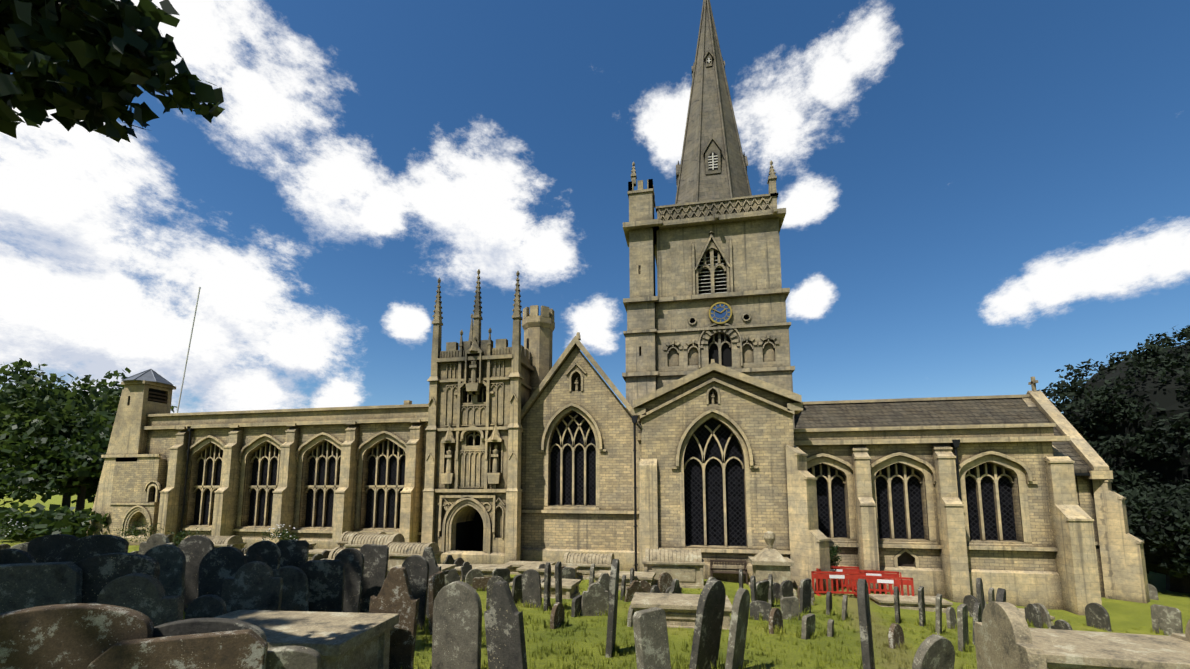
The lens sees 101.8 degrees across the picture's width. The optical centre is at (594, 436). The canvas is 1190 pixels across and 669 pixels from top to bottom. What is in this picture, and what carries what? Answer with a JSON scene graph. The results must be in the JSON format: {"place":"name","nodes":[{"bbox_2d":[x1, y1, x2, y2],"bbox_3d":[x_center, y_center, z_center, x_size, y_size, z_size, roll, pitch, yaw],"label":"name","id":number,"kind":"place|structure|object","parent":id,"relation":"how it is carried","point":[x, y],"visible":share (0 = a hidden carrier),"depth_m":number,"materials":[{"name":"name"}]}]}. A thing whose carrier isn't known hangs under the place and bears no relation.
{"place":"outdoors","nodes":[
{"label":"outdoors","id":0,"kind":"place"},
{"bbox_2d":[122,369,172,385],"bbox_3d":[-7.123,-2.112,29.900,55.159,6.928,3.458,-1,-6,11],"label":"turret roof","id":1,"kind":"structure","parent":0,"point":[151,375],"depth_m":34.95,"materials":[{"name":"grey metal"}]},
{"bbox_2d":[435,359,529,552],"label":"porch walls","id":2,"kind":"structure","parent":0,"point":[497,541],"depth_m":25.46,"materials":[{"name":"beige stone"}]},
{"bbox_2d":[0,493,1189,668],"bbox_3d":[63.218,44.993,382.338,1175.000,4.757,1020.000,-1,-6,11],"label":"ground","id":3,"kind":"structure","parent":0,"point":[1127,616],"depth_m":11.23,"materials":[{"name":"green plant"}]},
{"bbox_2d":[0,518,26,542],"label":"shrub","id":4,"kind":"object","parent":3,"relation":"on","point":[4,527],"depth_m":33.01,"materials":[{"name":"green plant"}]},
{"bbox_2d":[0,397,50,505],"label":"tree foliage","id":5,"kind":"object","parent":3,"relation":"on","point":[2,495],"visible":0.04,"depth_m":44.62,"materials":[{"name":"green plant"}]},
{"bbox_2d":[0,502,108,541],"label":"hedge leaves","id":6,"kind":"object","parent":3,"relation":"on","point":[40,521],"visible":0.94,"depth_m":34.17,"materials":[{"name":"green plant"}]},
{"bbox_2d":[0,410,114,511],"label":"tree","id":7,"kind":"object","parent":3,"relation":"on","point":[71,462],"depth_m":39.96,"materials":[{"name":"green plant"}]},
{"bbox_2d":[0,358,176,514],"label":"tree","id":8,"kind":"object","parent":3,"relation":"on","point":[42,415],"depth_m":43.76,"materials":[{"name":"green plant"}]},
{"bbox_2d":[0,0,224,142],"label":"tree","id":9,"kind":"object","parent":3,"relation":"on","point":[101,42],"depth_m":3.14,"materials":[{"name":"green plant"}]},
{"bbox_2d":[107,454,166,535],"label":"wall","id":10,"kind":"structure","parent":3,"relation":"on","point":[131,479],"depth_m":33.58,"materials":[{"name":"stone"}]},
{"bbox_2d":[116,384,172,461],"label":"turret shaft walls","id":11,"kind":"structure","parent":10,"relation":"on","point":[137,406],"depth_m":34.33,"materials":[{"name":"stone"}]},
{"bbox_2d":[106,520,168,542],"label":"shrub leaves","id":12,"kind":"object","parent":3,"relation":"on","point":[132,529],"visible":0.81,"depth_m":31.44,"materials":[{"name":"green plant"}]},
{"bbox_2d":[167,527,210,545],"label":"shrub leaves","id":13,"kind":"object","parent":3,"relation":"on","point":[179,537],"visible":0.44,"depth_m":30.91,"materials":[{"name":"green plant"}]},
{"bbox_2d":[261,524,298,540],"bbox_3d":[-19.013,6.154,29.209,1.892,1.612,2.094,-1,-6,11],"label":"rose shrub","id":14,"kind":"object","parent":3,"relation":"on","point":[284,534],"depth_m":29.29,"materials":[{"name":"green plant"}]},
{"bbox_2d":[136,422,427,540],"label":"lady chapel walls","id":15,"kind":"structure","parent":3,"relation":"on","point":[161,441],"depth_m":32.11,"materials":[{"name":"stone"}]},
{"bbox_2d":[148,58,748,550],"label":"dark openings","id":16,"kind":"object","parent":3,"relation":"on","point":[468,536],"visible":0.19,"depth_m":30.04,"materials":[{"name":"black"}]},
{"bbox_2d":[0,566,904,668],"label":"gravestones","id":17,"kind":"object","parent":3,"relation":"on","point":[81,636],"visible":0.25,"depth_m":3.26,"materials":[{"name":"grey stone"}]},
{"bbox_2d":[421,269,533,563],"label":"porch stone trim","id":18,"kind":"structure","parent":3,"relation":"on","point":[474,348],"depth_m":25.38,"materials":[{"name":"beige stone"}]},
{"bbox_2d":[148,391,912,566],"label":"dark openings","id":19,"kind":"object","parent":3,"relation":"on","point":[905,559],"depth_m":22.34,"materials":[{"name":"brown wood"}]},
{"bbox_2d":[0,534,1111,668],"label":"gravestones","id":20,"kind":"object","parent":3,"relation":"on","point":[352,580],"visible":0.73,"depth_m":9.09,"materials":[{"name":"grey stone"}]},
{"bbox_2d":[521,346,640,550],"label":"chapel walls","id":21,"kind":"structure","parent":3,"relation":"on","point":[598,401],"depth_m":25.53,"materials":[{"name":"stone"}]},
{"bbox_2d":[0,533,1182,668],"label":"gravestones","id":22,"kind":"object","parent":3,"relation":"on","point":[457,619],"visible":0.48,"depth_m":6.04,"materials":[{"name":"grey stone"}]},
{"bbox_2d":[85,305,1149,614],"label":"church ashlar dressings","id":23,"kind":"structure","parent":3,"relation":"on","point":[1071,585],"depth_m":23.04,"materials":[{"name":"beige stone"}]},
{"bbox_2d":[177,287,200,412],"bbox_3d":[-33.410,-6.017,39.528,1.420,12.755,0.140,-1,-6,11],"label":"flagpole","id":24,"kind":"object","parent":23,"relation":"attached to","point":[188,349],"visible":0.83,"depth_m":39.59,"materials":[{"name":"white metal"}]},
{"bbox_2d":[153,387,1016,545],"bbox_3d":[-5.887,1.591,27.585,50.900,8.200,4.050,-1,-6,11],"label":"window glass","id":25,"kind":"object","parent":23,"relation":"in","point":[735,504],"visible":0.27,"depth_m":23.35,"materials":[{"name":"black glass"}]},
{"bbox_2d":[203,531,1189,668],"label":"chest tombs","id":26,"kind":"object","parent":3,"relation":"on","point":[1006,637],"visible":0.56,"depth_m":6.36,"materials":[{"name":"stone"}]},
{"bbox_2d":[625,192,794,428],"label":"tower walls","id":27,"kind":"structure","parent":3,"relation":"on","point":[756,262],"depth_m":30.33,"materials":[{"name":"beige stone"}]},
{"bbox_2d":[622,160,794,381],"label":"tower dressings","id":28,"kind":"structure","parent":27,"relation":"attached to","point":[730,210],"depth_m":30.44,"materials":[{"name":"beige stone"}]},
{"bbox_2d":[692,58,726,294],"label":"louvres","id":29,"kind":"object","parent":27,"relation":"in","point":[712,156],"visible":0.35,"depth_m":30.83,"materials":[{"name":"grey wood"}]},
{"bbox_2d":[675,0,751,203],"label":"spire","id":30,"kind":"structure","parent":27,"relation":"on","point":[711,125],"depth_m":34.08,"materials":[{"name":"beige stone"}]},
{"bbox_2d":[710,304,729,321],"bbox_3d":[7.760,-7.607,29.938,1.320,1.320,0.120,-1,-6,11],"label":"clock face","id":31,"kind":"object","parent":27,"relation":"attached to","point":[718,314],"visible":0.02,"depth_m":29.88},
{"bbox_2d":[709,302,731,323],"bbox_3d":[7.751,-7.612,29.894,1.400,1.400,0.130,-1,-6,11],"label":"tower clock gilding","id":32,"kind":"object","parent":27,"relation":"attached to","point":[720,322],"visible":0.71,"depth_m":29.85,"materials":[{"name":"gold metal"}]},
{"bbox_2d":[641,372,793,562],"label":"transept walls","id":33,"kind":"structure","parent":3,"relation":"on","point":[767,429],"depth_m":22.72,"materials":[{"name":"stone"}]},
{"bbox_2d":[710,559,747,583],"bbox_3d":[6.013,6.095,21.763,1.600,0.950,0.550,-1,-6,11],"label":"bench","id":34,"kind":"object","parent":3,"relation":"on","point":[728,572],"visible":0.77,"depth_m":21.90,"materials":[{"name":"brown wood"}]},
{"bbox_2d":[829,544,841,571],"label":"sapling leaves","id":35,"kind":"object","parent":3,"relation":"on","point":[832,550],"visible":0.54,"depth_m":21.86,"materials":[{"name":"green plant"}]},
{"bbox_2d":[811,566,913,596],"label":"safety barriers","id":36,"kind":"object","parent":3,"relation":"on","point":[853,575],"visible":0.56,"depth_m":20.12,"materials":[{"name":"red plastic"}]},
{"bbox_2d":[829,569,900,583],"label":"barrier reflective panels","id":37,"kind":"object","parent":36,"relation":"on","point":[843,577],"visible":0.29,"depth_m":20.11,"materials":[{"name":"white paint"}]},
{"bbox_2d":[797,442,1056,571],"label":"chapel walls","id":38,"kind":"structure","parent":3,"relation":"on","point":[1031,456],"depth_m":21.73,"materials":[{"name":"stone"}]},
{"bbox_2d":[600,376,1091,472],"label":"church roofs","id":39,"kind":"structure","parent":38,"relation":"on","point":[952,412],"depth_m":27.71,"materials":[{"name":"grey stone"}]},
{"bbox_2d":[1041,325,1189,496],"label":"yew tree","id":40,"kind":"object","parent":3,"relation":"on","point":[1172,360],"depth_m":27.66,"materials":[{"name":"green plant"}]},
{"bbox_2d":[1112,481,1189,593],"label":"hedge","id":41,"kind":"object","parent":3,"relation":"on","point":[1179,511],"depth_m":23.41,"materials":[{"name":"green plant"}]},
{"bbox_2d":[1156,484,1189,506],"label":"tree foliage","id":42,"kind":"object","parent":3,"relation":"on","point":[1181,492],"visible":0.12,"depth_m":23.92,"materials":[{"name":"green plant"}]},
{"bbox_2d":[0,0,1189,493],"label":"sky","id":43,"kind":"structure","parent":0,"point":[979,197],"materials":[{"name":"blue"}]},
{"bbox_2d":[179,416,1089,570],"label":"drainpipes","id":44,"kind":"object","parent":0,"point":[955,444],"visible":0.48,"depth_m":23.19,"materials":[{"name":"metal"}]},
{"bbox_2d":[1022,397,1104,597],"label":"church side walls","id":45,"kind":"structure","parent":0,"point":[1085,496],"depth_m":23.51,"materials":[{"name":"beige stone"}]}
]}

